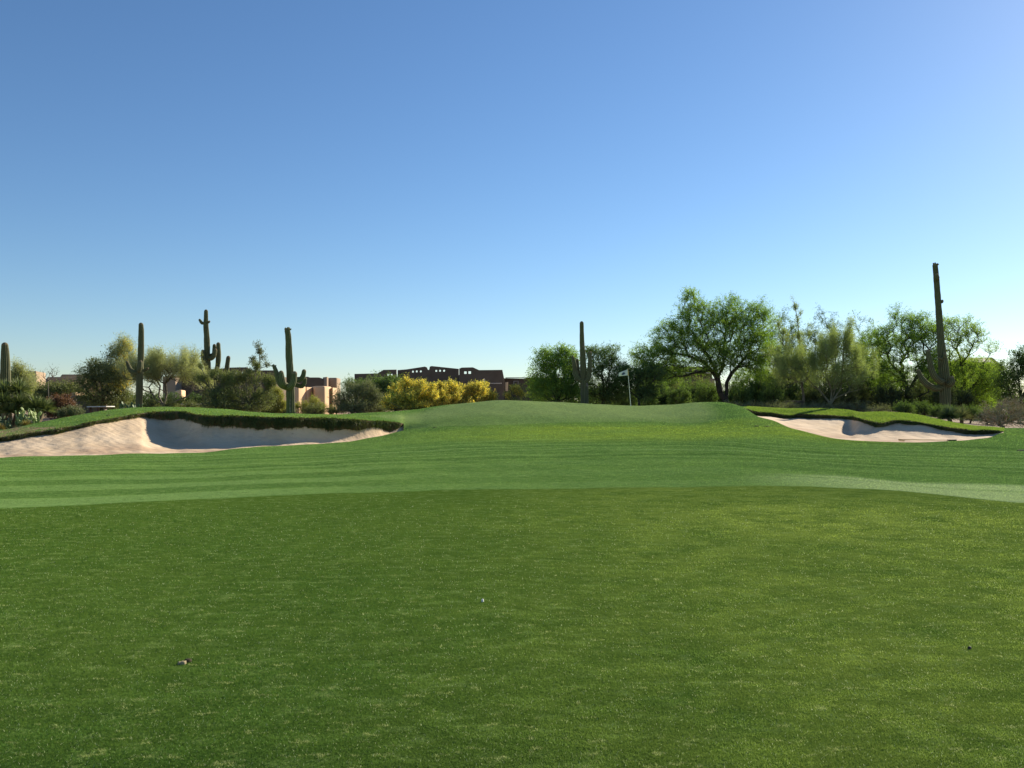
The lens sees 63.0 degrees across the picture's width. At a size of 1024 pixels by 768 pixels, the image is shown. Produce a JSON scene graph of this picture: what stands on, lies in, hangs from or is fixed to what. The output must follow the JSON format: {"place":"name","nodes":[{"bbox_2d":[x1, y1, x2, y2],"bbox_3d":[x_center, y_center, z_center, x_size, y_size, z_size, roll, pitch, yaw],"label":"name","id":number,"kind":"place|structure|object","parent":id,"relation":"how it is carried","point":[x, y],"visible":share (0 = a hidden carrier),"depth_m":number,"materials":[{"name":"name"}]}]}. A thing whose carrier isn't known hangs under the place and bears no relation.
{"place":"outdoors","nodes":[
{"label":"outdoors","id":0,"kind":"place"},
{"bbox_2d":[0,400,1023,767],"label":"turf","id":1,"kind":"structure","parent":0,"point":[704,492],"depth_m":8.00,"materials":[{"name":"green plant"}]},
{"bbox_2d":[0,416,17,428],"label":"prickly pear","id":2,"kind":"object","parent":1,"relation":"on","point":[5,422],"visible":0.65,"depth_m":36.81,"materials":[{"name":"green plant"}]},
{"bbox_2d":[0,375,34,427],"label":"yucca","id":3,"kind":"object","parent":1,"relation":"on","point":[8,403],"visible":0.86,"depth_m":38.80,"materials":[{"name":"green plant"}]},
{"bbox_2d":[15,407,41,425],"bbox_3d":[-21.589,1.437,37.056,1.126,0.829,0.920,0,-2,0],"label":"prickly pear","id":4,"kind":"object","parent":1,"relation":"on","point":[22,417],"visible":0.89,"depth_m":37.04,"materials":[{"name":"green plant"}]},
{"bbox_2d":[22,394,57,421],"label":"yucca","id":5,"kind":"object","parent":1,"relation":"on","point":[39,403],"visible":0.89,"depth_m":38.92,"materials":[{"name":"green plant"}]},
{"bbox_2d":[53,404,87,417],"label":"sage bush","id":6,"kind":"object","parent":1,"relation":"on","point":[70,411],"visible":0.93,"depth_m":42.85,"materials":[{"name":"green plant"}]},
{"bbox_2d":[0,407,394,436],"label":"rough grass","id":7,"kind":"structure","parent":1,"relation":"on","point":[223,412],"depth_m":36.86,"materials":[{"name":"green plant"}]},
{"bbox_2d":[0,417,403,457],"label":"bunker sand","id":8,"kind":"structure","parent":1,"relation":"on","point":[141,435],"depth_m":33.67,"materials":[{"name":"beige sand"}]},
{"bbox_2d":[0,410,403,441],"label":"lip grass","id":9,"kind":"structure","parent":1,"relation":"on","point":[258,421],"depth_m":34.63,"materials":[{"name":"green plant"}]},
{"bbox_2d":[0,400,1023,503],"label":"approach grass","id":10,"kind":"structure","parent":1,"relation":"on","point":[574,437],"depth_m":23.89,"materials":[{"name":"green plant"}]},
{"bbox_2d":[745,408,1002,434],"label":"lip grass","id":11,"kind":"structure","parent":1,"relation":"on","point":[910,422],"depth_m":35.08,"materials":[{"name":"green plant"}]},
{"bbox_2d":[758,416,1003,441],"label":"bunker sand","id":12,"kind":"structure","parent":1,"relation":"on","point":[845,429],"depth_m":34.64,"materials":[{"name":"beige sand"}]},
{"bbox_2d":[934,404,963,421],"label":"shrub","id":13,"kind":"object","parent":1,"relation":"on","point":[948,414],"visible":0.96,"depth_m":42.83,"materials":[{"name":"green plant"}]},
{"bbox_2d":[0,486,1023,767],"bbox_3d":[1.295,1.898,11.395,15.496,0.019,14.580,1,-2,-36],"label":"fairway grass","id":14,"kind":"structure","parent":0,"point":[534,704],"depth_m":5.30,"materials":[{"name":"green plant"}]},
{"bbox_2d":[0,0,1023,399],"label":"sky","id":15,"kind":"structure","parent":0,"point":[397,185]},
{"bbox_2d":[12,410,1023,427],"bbox_3d":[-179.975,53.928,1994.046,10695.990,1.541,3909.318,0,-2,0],"label":"desert ground","id":16,"kind":"structure","parent":0,"point":[953,420],"depth_m":53.27,"materials":[{"name":"soil"}]},
{"bbox_2d":[0,342,10,420],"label":"saguaro","id":17,"kind":"object","parent":16,"relation":"on","point":[5,371],"visible":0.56,"depth_m":44.90,"materials":[{"name":"green plant"}]},
{"bbox_2d":[10,356,39,395],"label":"palo verde tree","id":18,"kind":"object","parent":16,"relation":"on","point":[19,371],"visible":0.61,"depth_m":51.88,"materials":[{"name":"green plant"}]},
{"bbox_2d":[11,371,45,409],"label":"adobe house","id":19,"kind":"structure","parent":16,"relation":"on","point":[38,374],"depth_m":101.76,"materials":[{"name":"paint"}]},
{"bbox_2d":[15,377,80,417],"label":"mesquite tree","id":20,"kind":"object","parent":16,"relation":"on","point":[57,388],"visible":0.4,"depth_m":59.51,"materials":[{"name":"green plant"}]},
{"bbox_2d":[44,390,77,419],"bbox_3d":[-23.757,1.191,43.998,2.098,1.754,1.690,0,-2,0],"label":"dry bush","id":21,"kind":"object","parent":16,"relation":"on","point":[63,400],"visible":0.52,"depth_m":43.71,"materials":[{"name":"brown plant"}]},
{"bbox_2d":[46,374,105,394],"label":"adobe house","id":22,"kind":"structure","parent":16,"relation":"on","point":[69,376],"depth_m":112.09,"materials":[{"name":"paint"}]},
{"bbox_2d":[70,392,105,413],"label":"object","id":23,"kind":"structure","parent":16,"relation":"on","point":[86,408],"depth_m":58.00,"materials":[{"name":"green plant"}]},
{"bbox_2d":[66,342,135,411],"bbox_3d":[-27.855,-0.241,56.977,4.912,5.252,3.265,0,-2,0],"label":"mesquite tree","id":24,"kind":"object","parent":16,"relation":"on","point":[92,372],"visible":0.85,"depth_m":56.58,"materials":[{"name":"green plant"}]},
{"bbox_2d":[95,331,137,403],"bbox_3d":[-26.802,-0.822,57.026,3.462,5.929,2.511,0,-2,0],"label":"palo verde tree","id":25,"kind":"object","parent":16,"relation":"on","point":[122,345],"visible":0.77,"depth_m":56.76,"materials":[{"name":"green plant"}]},
{"bbox_2d":[125,323,148,406],"bbox_3d":[-23.368,-0.963,51.928,1.327,5.748,0.812,0,-2,0],"label":"saguaro","id":26,"kind":"object","parent":16,"relation":"on","point":[139,371],"visible":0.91,"depth_m":51.91,"materials":[{"name":"green plant"}]},
{"bbox_2d":[143,397,161,406],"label":"brush","id":27,"kind":"object","parent":16,"relation":"on","point":[153,403],"visible":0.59,"depth_m":52.92,"materials":[{"name":"green plant"}]},
{"bbox_2d":[143,390,161,405],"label":"thicket shrub","id":28,"kind":"object","parent":16,"relation":"on","point":[148,395],"visible":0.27,"depth_m":67.74,"materials":[{"name":"green plant"}]},
{"bbox_2d":[112,339,217,405],"bbox_3d":[-22.546,-0.535,54.883,6.312,5.160,4.215,0,-2,0],"label":"palo verde tree","id":29,"kind":"object","parent":16,"relation":"on","point":[183,365],"visible":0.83,"depth_m":54.09,"materials":[{"name":"green plant"}]},
{"bbox_2d":[157,390,185,406],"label":"thicket shrub","id":30,"kind":"object","parent":16,"relation":"on","point":[177,397],"visible":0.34,"depth_m":65.71,"materials":[{"name":"green plant"}]},
{"bbox_2d":[160,398,184,406],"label":"brush","id":31,"kind":"object","parent":16,"relation":"on","point":[171,403],"visible":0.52,"depth_m":53.80,"materials":[{"name":"green plant"}]},
{"bbox_2d":[182,391,201,407],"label":"thicket shrub","id":32,"kind":"object","parent":16,"relation":"on","point":[191,396],"visible":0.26,"depth_m":65.84,"materials":[{"name":"green plant"}]},
{"bbox_2d":[199,309,229,406],"bbox_3d":[-20.726,-1.502,58.152,2.131,7.377,0.917,0,-2,-17],"label":"saguaro","id":33,"kind":"object","parent":16,"relation":"on","point":[207,357],"visible":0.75,"depth_m":58.02,"materials":[{"name":"green plant"}]},
{"bbox_2d":[193,360,239,408],"bbox_3d":[-17.785,0.135,50.147,2.925,3.280,2.281,0,-2,0],"label":"creosote bush","id":34,"kind":"object","parent":16,"relation":"on","point":[214,374],"visible":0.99,"depth_m":49.87,"materials":[{"name":"green plant"}]},
{"bbox_2d":[163,367,285,408],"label":"adobe house","id":35,"kind":"structure","parent":16,"relation":"on","point":[175,386],"depth_m":105.02,"materials":[{"name":"brown paint"}]},
{"bbox_2d":[217,360,279,411],"bbox_3d":[-16.088,0.229,50.956,3.313,3.600,3.235,-1,-2,40],"label":"creosote bush","id":36,"kind":"object","parent":16,"relation":"on","point":[255,401],"visible":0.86,"depth_m":50.83,"materials":[{"name":"green plant"}]},
{"bbox_2d":[248,339,271,387],"bbox_3d":[-16.028,-0.418,53.072,1.655,4.897,0.800,0,-2,0],"label":"seed stalk shrub","id":37,"kind":"object","parent":16,"relation":"on","point":[259,350],"visible":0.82,"depth_m":52.99,"materials":[{"name":"green plant"}]},
{"bbox_2d":[265,386,285,412],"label":"brittlebush","id":38,"kind":"object","parent":16,"relation":"on","point":[281,407],"visible":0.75,"depth_m":54.84,"materials":[{"name":"green plant"}]},
{"bbox_2d":[271,327,306,412],"bbox_3d":[-13.017,-0.738,49.924,1.489,5.383,2.311,-1,-2,39],"label":"saguaro","id":39,"kind":"object","parent":16,"relation":"on","point":[290,383],"visible":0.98,"depth_m":49.85,"materials":[{"name":"green plant"}]},
{"bbox_2d":[294,387,312,413],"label":"garden wall","id":40,"kind":"structure","parent":16,"relation":"on","point":[302,393],"depth_m":66.82,"materials":[{"name":"beige paint"}]},
{"bbox_2d":[295,393,327,413],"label":"brittlebush","id":41,"kind":"object","parent":16,"relation":"on","point":[302,406],"visible":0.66,"depth_m":55.89,"materials":[{"name":"green plant"}]},
{"bbox_2d":[301,400,327,413],"bbox_3d":[-12.754,1.609,53.906,1.662,1.117,1.441,0,-2,0],"label":"brush","id":42,"kind":"object","parent":16,"relation":"on","point":[317,410],"visible":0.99,"depth_m":53.89,"materials":[{"name":"green plant"}]},
{"bbox_2d":[297,377,340,401],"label":"adobe house","id":43,"kind":"structure","parent":16,"relation":"on","point":[324,381],"depth_m":96.05,"materials":[{"name":"brown paint"}]},
{"bbox_2d":[313,386,336,413],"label":"garden wall","id":44,"kind":"structure","parent":16,"relation":"on","point":[321,393],"depth_m":68.23,"materials":[{"name":"beige paint"}]},
{"bbox_2d":[324,403,345,413],"bbox_3d":[-11.401,1.595,54.006,1.838,1.118,1.438,1,-2,-27],"label":"brush","id":45,"kind":"object","parent":16,"relation":"on","point":[330,410],"visible":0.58,"depth_m":53.82,"materials":[{"name":"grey plant"}]},
{"bbox_2d":[327,377,386,413],"bbox_3d":[-9.711,0.915,53.046,4.038,2.800,3.169,0,-2,0],"label":"creosote bush","id":46,"kind":"object","parent":16,"relation":"on","point":[345,403],"visible":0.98,"depth_m":52.75,"materials":[{"name":"green plant"}]},
{"bbox_2d":[337,370,403,412],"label":"desert willow tree","id":47,"kind":"object","parent":16,"relation":"on","point":[383,387],"visible":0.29,"depth_m":59.62,"materials":[{"name":"green plant"}]},
{"bbox_2d":[380,372,441,409],"bbox_3d":[-6.286,0.676,51.943,4.135,2.864,3.147,0,-2,-16],"label":"brittlebush","id":48,"kind":"object","parent":16,"relation":"on","point":[411,396],"visible":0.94,"depth_m":51.63,"materials":[{"name":"yellow plant"}]},
{"bbox_2d":[354,366,503,409],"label":"adobe house","id":49,"kind":"structure","parent":16,"relation":"on","point":[459,375],"depth_m":118.09,"materials":[{"name":"brown paint"}]},
{"bbox_2d":[420,378,454,406],"bbox_3d":[-4.790,0.677,52.833,2.580,2.462,3.510,0,-2,0],"label":"brittlebush","id":50,"kind":"object","parent":16,"relation":"on","point":[438,400],"visible":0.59,"depth_m":52.70,"materials":[{"name":"yellow plant"}]},
{"bbox_2d":[437,381,468,403],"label":"brittlebush","id":51,"kind":"object","parent":16,"relation":"on","point":[456,392],"visible":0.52,"depth_m":53.53,"materials":[{"name":"yellow plant"}]},
{"bbox_2d":[451,378,489,403],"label":"brittlebush","id":52,"kind":"object","parent":16,"relation":"on","point":[473,389],"visible":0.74,"depth_m":54.70,"materials":[{"name":"yellow plant"}]},
{"bbox_2d":[477,380,499,401],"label":"brittlebush","id":53,"kind":"object","parent":16,"relation":"on","point":[492,395],"visible":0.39,"depth_m":55.85,"materials":[{"name":"yellow plant"}]},
{"bbox_2d":[502,383,526,400],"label":"brittlebush","id":54,"kind":"object","parent":16,"relation":"on","point":[516,389],"visible":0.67,"depth_m":56.93,"materials":[{"name":"green plant"}]},
{"bbox_2d":[483,377,560,401],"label":"adobe house","id":55,"kind":"structure","parent":16,"relation":"on","point":[510,380],"depth_m":122.02,"materials":[{"name":"brown paint"}]},
{"bbox_2d":[521,341,595,402],"bbox_3d":[3.393,-0.421,61.102,5.708,5.773,4.833,0,-2,0],"label":"acacia tree","id":56,"kind":"object","parent":16,"relation":"on","point":[565,389],"visible":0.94,"depth_m":60.56,"materials":[{"name":"green plant"}]},
{"bbox_2d":[571,321,591,403],"bbox_3d":[4.799,-1.166,57.163,1.407,6.263,0.769,0,-2,13],"label":"saguaro","id":57,"kind":"object","parent":16,"relation":"on","point":[582,374],"visible":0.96,"depth_m":56.89,"materials":[{"name":"green plant"}]},
{"bbox_2d":[577,340,634,404],"bbox_3d":[7.122,-0.560,63.077,5.559,5.534,3.990,0,-2,0],"label":"acacia tree","id":58,"kind":"object","parent":16,"relation":"on","point":[606,390],"visible":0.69,"depth_m":62.61,"materials":[{"name":"green plant"}]},
{"bbox_2d":[616,387,637,405],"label":"thicket shrub","id":59,"kind":"object","parent":16,"relation":"on","point":[632,402],"visible":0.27,"depth_m":66.83,"materials":[{"name":"green plant"}]},
{"bbox_2d":[608,357,670,405],"bbox_3d":[9.289,0.056,60.075,4.818,4.071,3.163,0,-2,0],"label":"young mesquite tree","id":60,"kind":"object","parent":16,"relation":"on","point":[638,374],"visible":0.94,"depth_m":59.70,"materials":[{"name":"green plant"}]},
{"bbox_2d":[637,379,660,405],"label":"thicket shrub","id":61,"kind":"object","parent":16,"relation":"on","point":[648,403],"visible":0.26,"depth_m":70.84,"materials":[{"name":"green plant"}]},
{"bbox_2d":[647,381,673,404],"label":"thicket shrub","id":62,"kind":"object","parent":16,"relation":"on","point":[664,402],"visible":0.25,"depth_m":74.83,"materials":[{"name":"green plant"}]},
{"bbox_2d":[665,384,691,404],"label":"thicket shrub","id":63,"kind":"object","parent":16,"relation":"on","point":[676,395],"visible":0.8,"depth_m":69.78,"materials":[{"name":"green plant"}]},
{"bbox_2d":[678,377,704,402],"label":"thicket shrub","id":64,"kind":"object","parent":16,"relation":"on","point":[692,391],"visible":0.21,"depth_m":73.85,"materials":[{"name":"green plant"}]},
{"bbox_2d":[669,366,714,383],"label":"adobe house","id":65,"kind":"structure","parent":16,"relation":"on","point":[710,376],"depth_m":112.06,"materials":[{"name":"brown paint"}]},
{"bbox_2d":[668,376,723,402],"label":"background tree","id":66,"kind":"object","parent":16,"relation":"on","point":[677,386],"visible":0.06,"depth_m":75.72,"materials":[{"name":"green plant"}]},
{"bbox_2d":[623,285,783,402],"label":"mesquite tree","id":67,"kind":"object","parent":16,"relation":"on","point":[730,358],"visible":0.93,"depth_m":65.53,"materials":[{"name":"green plant"}]},
{"bbox_2d":[689,379,717,401],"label":"thicket shrub","id":68,"kind":"object","parent":16,"relation":"on","point":[707,396],"visible":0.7,"depth_m":68.80,"materials":[{"name":"green plant"}]},
{"bbox_2d":[713,381,740,402],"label":"thicket shrub","id":69,"kind":"object","parent":16,"relation":"on","point":[719,398],"visible":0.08,"depth_m":72.78,"materials":[{"name":"green plant"}]},
{"bbox_2d":[728,384,755,406],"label":"thicket shrub","id":70,"kind":"object","parent":16,"relation":"on","point":[744,396],"visible":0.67,"depth_m":67.77,"materials":[{"name":"green plant"}]},
{"bbox_2d":[721,363,775,401],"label":"background tree","id":71,"kind":"object","parent":16,"relation":"on","point":[740,379],"visible":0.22,"depth_m":73.53,"materials":[{"name":"green plant"}]},
{"bbox_2d":[742,378,768,406],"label":"thicket shrub","id":72,"kind":"object","parent":16,"relation":"on","point":[756,394],"visible":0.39,"depth_m":71.91,"materials":[{"name":"green plant"}]},
{"bbox_2d":[755,378,786,406],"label":"thicket shrub","id":73,"kind":"object","parent":16,"relation":"on","point":[777,395],"visible":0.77,"depth_m":66.78,"materials":[{"name":"green plant"}]},
{"bbox_2d":[751,304,811,403],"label":"background tree","id":74,"kind":"object","parent":16,"relation":"on","point":[793,331],"visible":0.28,"depth_m":70.81,"materials":[{"name":"green plant"}]},
{"bbox_2d":[769,380,799,405],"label":"thicket shrub","id":75,"kind":"object","parent":16,"relation":"on","point":[793,394],"visible":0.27,"depth_m":70.75,"materials":[{"name":"green plant"}]},
{"bbox_2d":[760,296,814,407],"bbox_3d":[21.022,-2.128,63.131,4.489,9.242,3.076,0,-2,0],"label":"ironwood tree","id":76,"kind":"object","parent":16,"relation":"on","point":[785,339],"visible":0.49,"depth_m":63.05,"materials":[{"name":"green plant"}]},
{"bbox_2d":[795,388,822,407],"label":"thicket shrub","id":77,"kind":"object","parent":16,"relation":"on","point":[816,396],"visible":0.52,"depth_m":63.80,"materials":[{"name":"green plant"}]},
{"bbox_2d":[798,305,850,400],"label":"background tree","id":78,"kind":"object","parent":16,"relation":"on","point":[811,336],"visible":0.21,"depth_m":73.85,"materials":[{"name":"green plant"}]},
{"bbox_2d":[768,315,884,407],"bbox_3d":[22.443,-1.429,60.169,7.893,7.421,4.216,0,-2,0],"label":"palo verde tree","id":79,"kind":"object","parent":16,"relation":"on","point":[830,345],"visible":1,"depth_m":59.65,"materials":[{"name":"green plant"}]},
{"bbox_2d":[816,381,843,407],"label":"thicket shrub","id":80,"kind":"object","parent":16,"relation":"on","point":[826,392],"visible":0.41,"depth_m":65.77,"materials":[{"name":"green plant"}]},
{"bbox_2d":[833,401,855,410],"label":"brush","id":81,"kind":"object","parent":16,"relation":"on","point":[843,406],"visible":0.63,"depth_m":58.86,"materials":[{"name":"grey plant"}]},
{"bbox_2d":[833,384,860,409],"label":"thicket shrub","id":82,"kind":"object","parent":16,"relation":"on","point":[850,397],"visible":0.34,"depth_m":67.74,"materials":[{"name":"green plant"}]},
{"bbox_2d":[843,380,870,410],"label":"thicket shrub","id":83,"kind":"object","parent":16,"relation":"on","point":[864,397],"visible":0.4,"depth_m":69.75,"materials":[{"name":"green plant"}]},
{"bbox_2d":[845,398,870,411],"bbox_3d":[24.800,1.764,59.928,2.229,1.666,1.988,0,-2,0],"label":"brush","id":84,"kind":"object","parent":16,"relation":"on","point":[861,407],"visible":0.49,"depth_m":59.79,"materials":[{"name":"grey plant"}]},
{"bbox_2d":[838,310,897,398],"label":"background tree","id":85,"kind":"object","parent":16,"relation":"on","point":[868,382],"visible":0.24,"depth_m":72.91,"materials":[{"name":"green plant"}]},
{"bbox_2d":[862,401,890,411],"bbox_3d":[24.787,1.821,57.060,2.352,1.341,1.834,-1,-2,31],"label":"brush","id":86,"kind":"object","parent":16,"relation":"on","point":[881,408],"visible":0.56,"depth_m":56.90,"materials":[{"name":"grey plant"}]},
{"bbox_2d":[869,380,901,411],"bbox_3d":[29.097,1.089,64.993,2.334,2.834,1.896,0,-2,-12],"label":"thicket shrub","id":87,"kind":"object","parent":16,"relation":"on","point":[888,397],"visible":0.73,"depth_m":64.82,"materials":[{"name":"green plant"}]},
{"bbox_2d":[888,399,917,413],"bbox_3d":[22.487,1.389,47.993,1.670,1.152,1.361,0,-2,0],"label":"brush","id":88,"kind":"object","parent":16,"relation":"on","point":[906,407],"visible":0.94,"depth_m":47.79,"materials":[{"name":"green plant"}]},
{"bbox_2d":[851,301,956,402],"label":"mesquite tree","id":89,"kind":"object","parent":16,"relation":"on","point":[914,336],"visible":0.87,"depth_m":67.65,"materials":[{"name":"green plant"}]},
{"bbox_2d":[889,384,919,409],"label":"thicket shrub","id":90,"kind":"object","parent":16,"relation":"on","point":[911,396],"visible":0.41,"depth_m":66.78,"materials":[{"name":"green plant"}]},
{"bbox_2d":[893,366,928,402],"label":"tree","id":91,"kind":"object","parent":16,"relation":"on","point":[908,385],"visible":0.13,"depth_m":75.85,"materials":[{"name":"green plant"}]},
{"bbox_2d":[902,378,930,413],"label":"thicket shrub","id":92,"kind":"object","parent":16,"relation":"on","point":[920,389],"visible":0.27,"depth_m":68.75,"materials":[{"name":"green plant"}]},
{"bbox_2d":[912,397,934,415],"bbox_3d":[25.967,1.604,52.986,1.750,1.533,1.312,-1,-2,21],"label":"brush","id":93,"kind":"object","parent":16,"relation":"on","point":[921,409],"visible":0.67,"depth_m":52.88,"materials":[{"name":"green plant"}]},
{"bbox_2d":[916,262,954,406],"bbox_3d":[29.175,-2.984,57.833,2.545,11.015,1.281,0,-2,0],"label":"saguaro","id":94,"kind":"object","parent":16,"relation":"on","point":[944,380],"visible":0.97,"depth_m":57.80,"materials":[{"name":"green plant"}]},
{"bbox_2d":[925,403,952,417],"bbox_3d":[26.616,1.731,52.035,1.495,1.224,1.605,1,-2,-39],"label":"brush","id":95,"kind":"object","parent":16,"relation":"on","point":[932,410],"visible":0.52,"depth_m":51.86,"materials":[{"name":"green plant"}]},
{"bbox_2d":[929,384,958,406],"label":"thicket shrub","id":96,"kind":"object","parent":16,"relation":"on","point":[937,398],"visible":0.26,"depth_m":63.83,"materials":[{"name":"green plant"}]},
{"bbox_2d":[923,358,998,409],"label":"adobe house","id":97,"kind":"structure","parent":16,"relation":"on","point":[977,370],"depth_m":105.08,"materials":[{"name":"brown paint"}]},
{"bbox_2d":[952,387,978,412],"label":"thicket shrub","id":98,"kind":"object","parent":16,"relation":"on","point":[968,399],"visible":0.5,"depth_m":65.72,"materials":[{"name":"green plant"}]},
{"bbox_2d":[927,312,1008,410],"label":"mesquite tree","id":99,"kind":"object","parent":16,"relation":"on","point":[978,386],"visible":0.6,"depth_m":69.66,"materials":[{"name":"green plant"}]},
{"bbox_2d":[960,403,983,423],"bbox_3d":[27.341,1.745,50.009,1.652,1.451,1.203,-1,-2,26],"label":"brush","id":100,"kind":"object","parent":16,"relation":"on","point":[972,410],"visible":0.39,"depth_m":49.88,"materials":[{"name":"green plant"}]},
{"bbox_2d":[969,395,1023,427],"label":"dead bush","id":101,"kind":"object","parent":16,"relation":"on","point":[992,421],"visible":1,"depth_m":42.87,"materials":[{"name":"plant"}]},
{"bbox_2d":[983,342,1023,406],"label":"acacia tree","id":102,"kind":"object","parent":16,"relation":"on","point":[1014,373],"visible":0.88,"depth_m":63.93,"materials":[{"name":"green plant"}]},
{"bbox_2d":[984,360,1022,410],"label":"tree","id":103,"kind":"object","parent":16,"relation":"on","point":[999,390],"visible":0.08,"depth_m":77.93,"materials":[{"name":"green plant"}]},
{"bbox_2d":[744,406,1004,430],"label":"rough grass","id":104,"kind":"structure","parent":0,"point":[897,416],"depth_m":38.36,"materials":[{"name":"green plant"}]},
{"bbox_2d":[954,402,975,423],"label":"bear grass","id":105,"kind":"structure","parent":0,"point":[963,411],"depth_m":43.86,"materials":[{"name":"green plant"}]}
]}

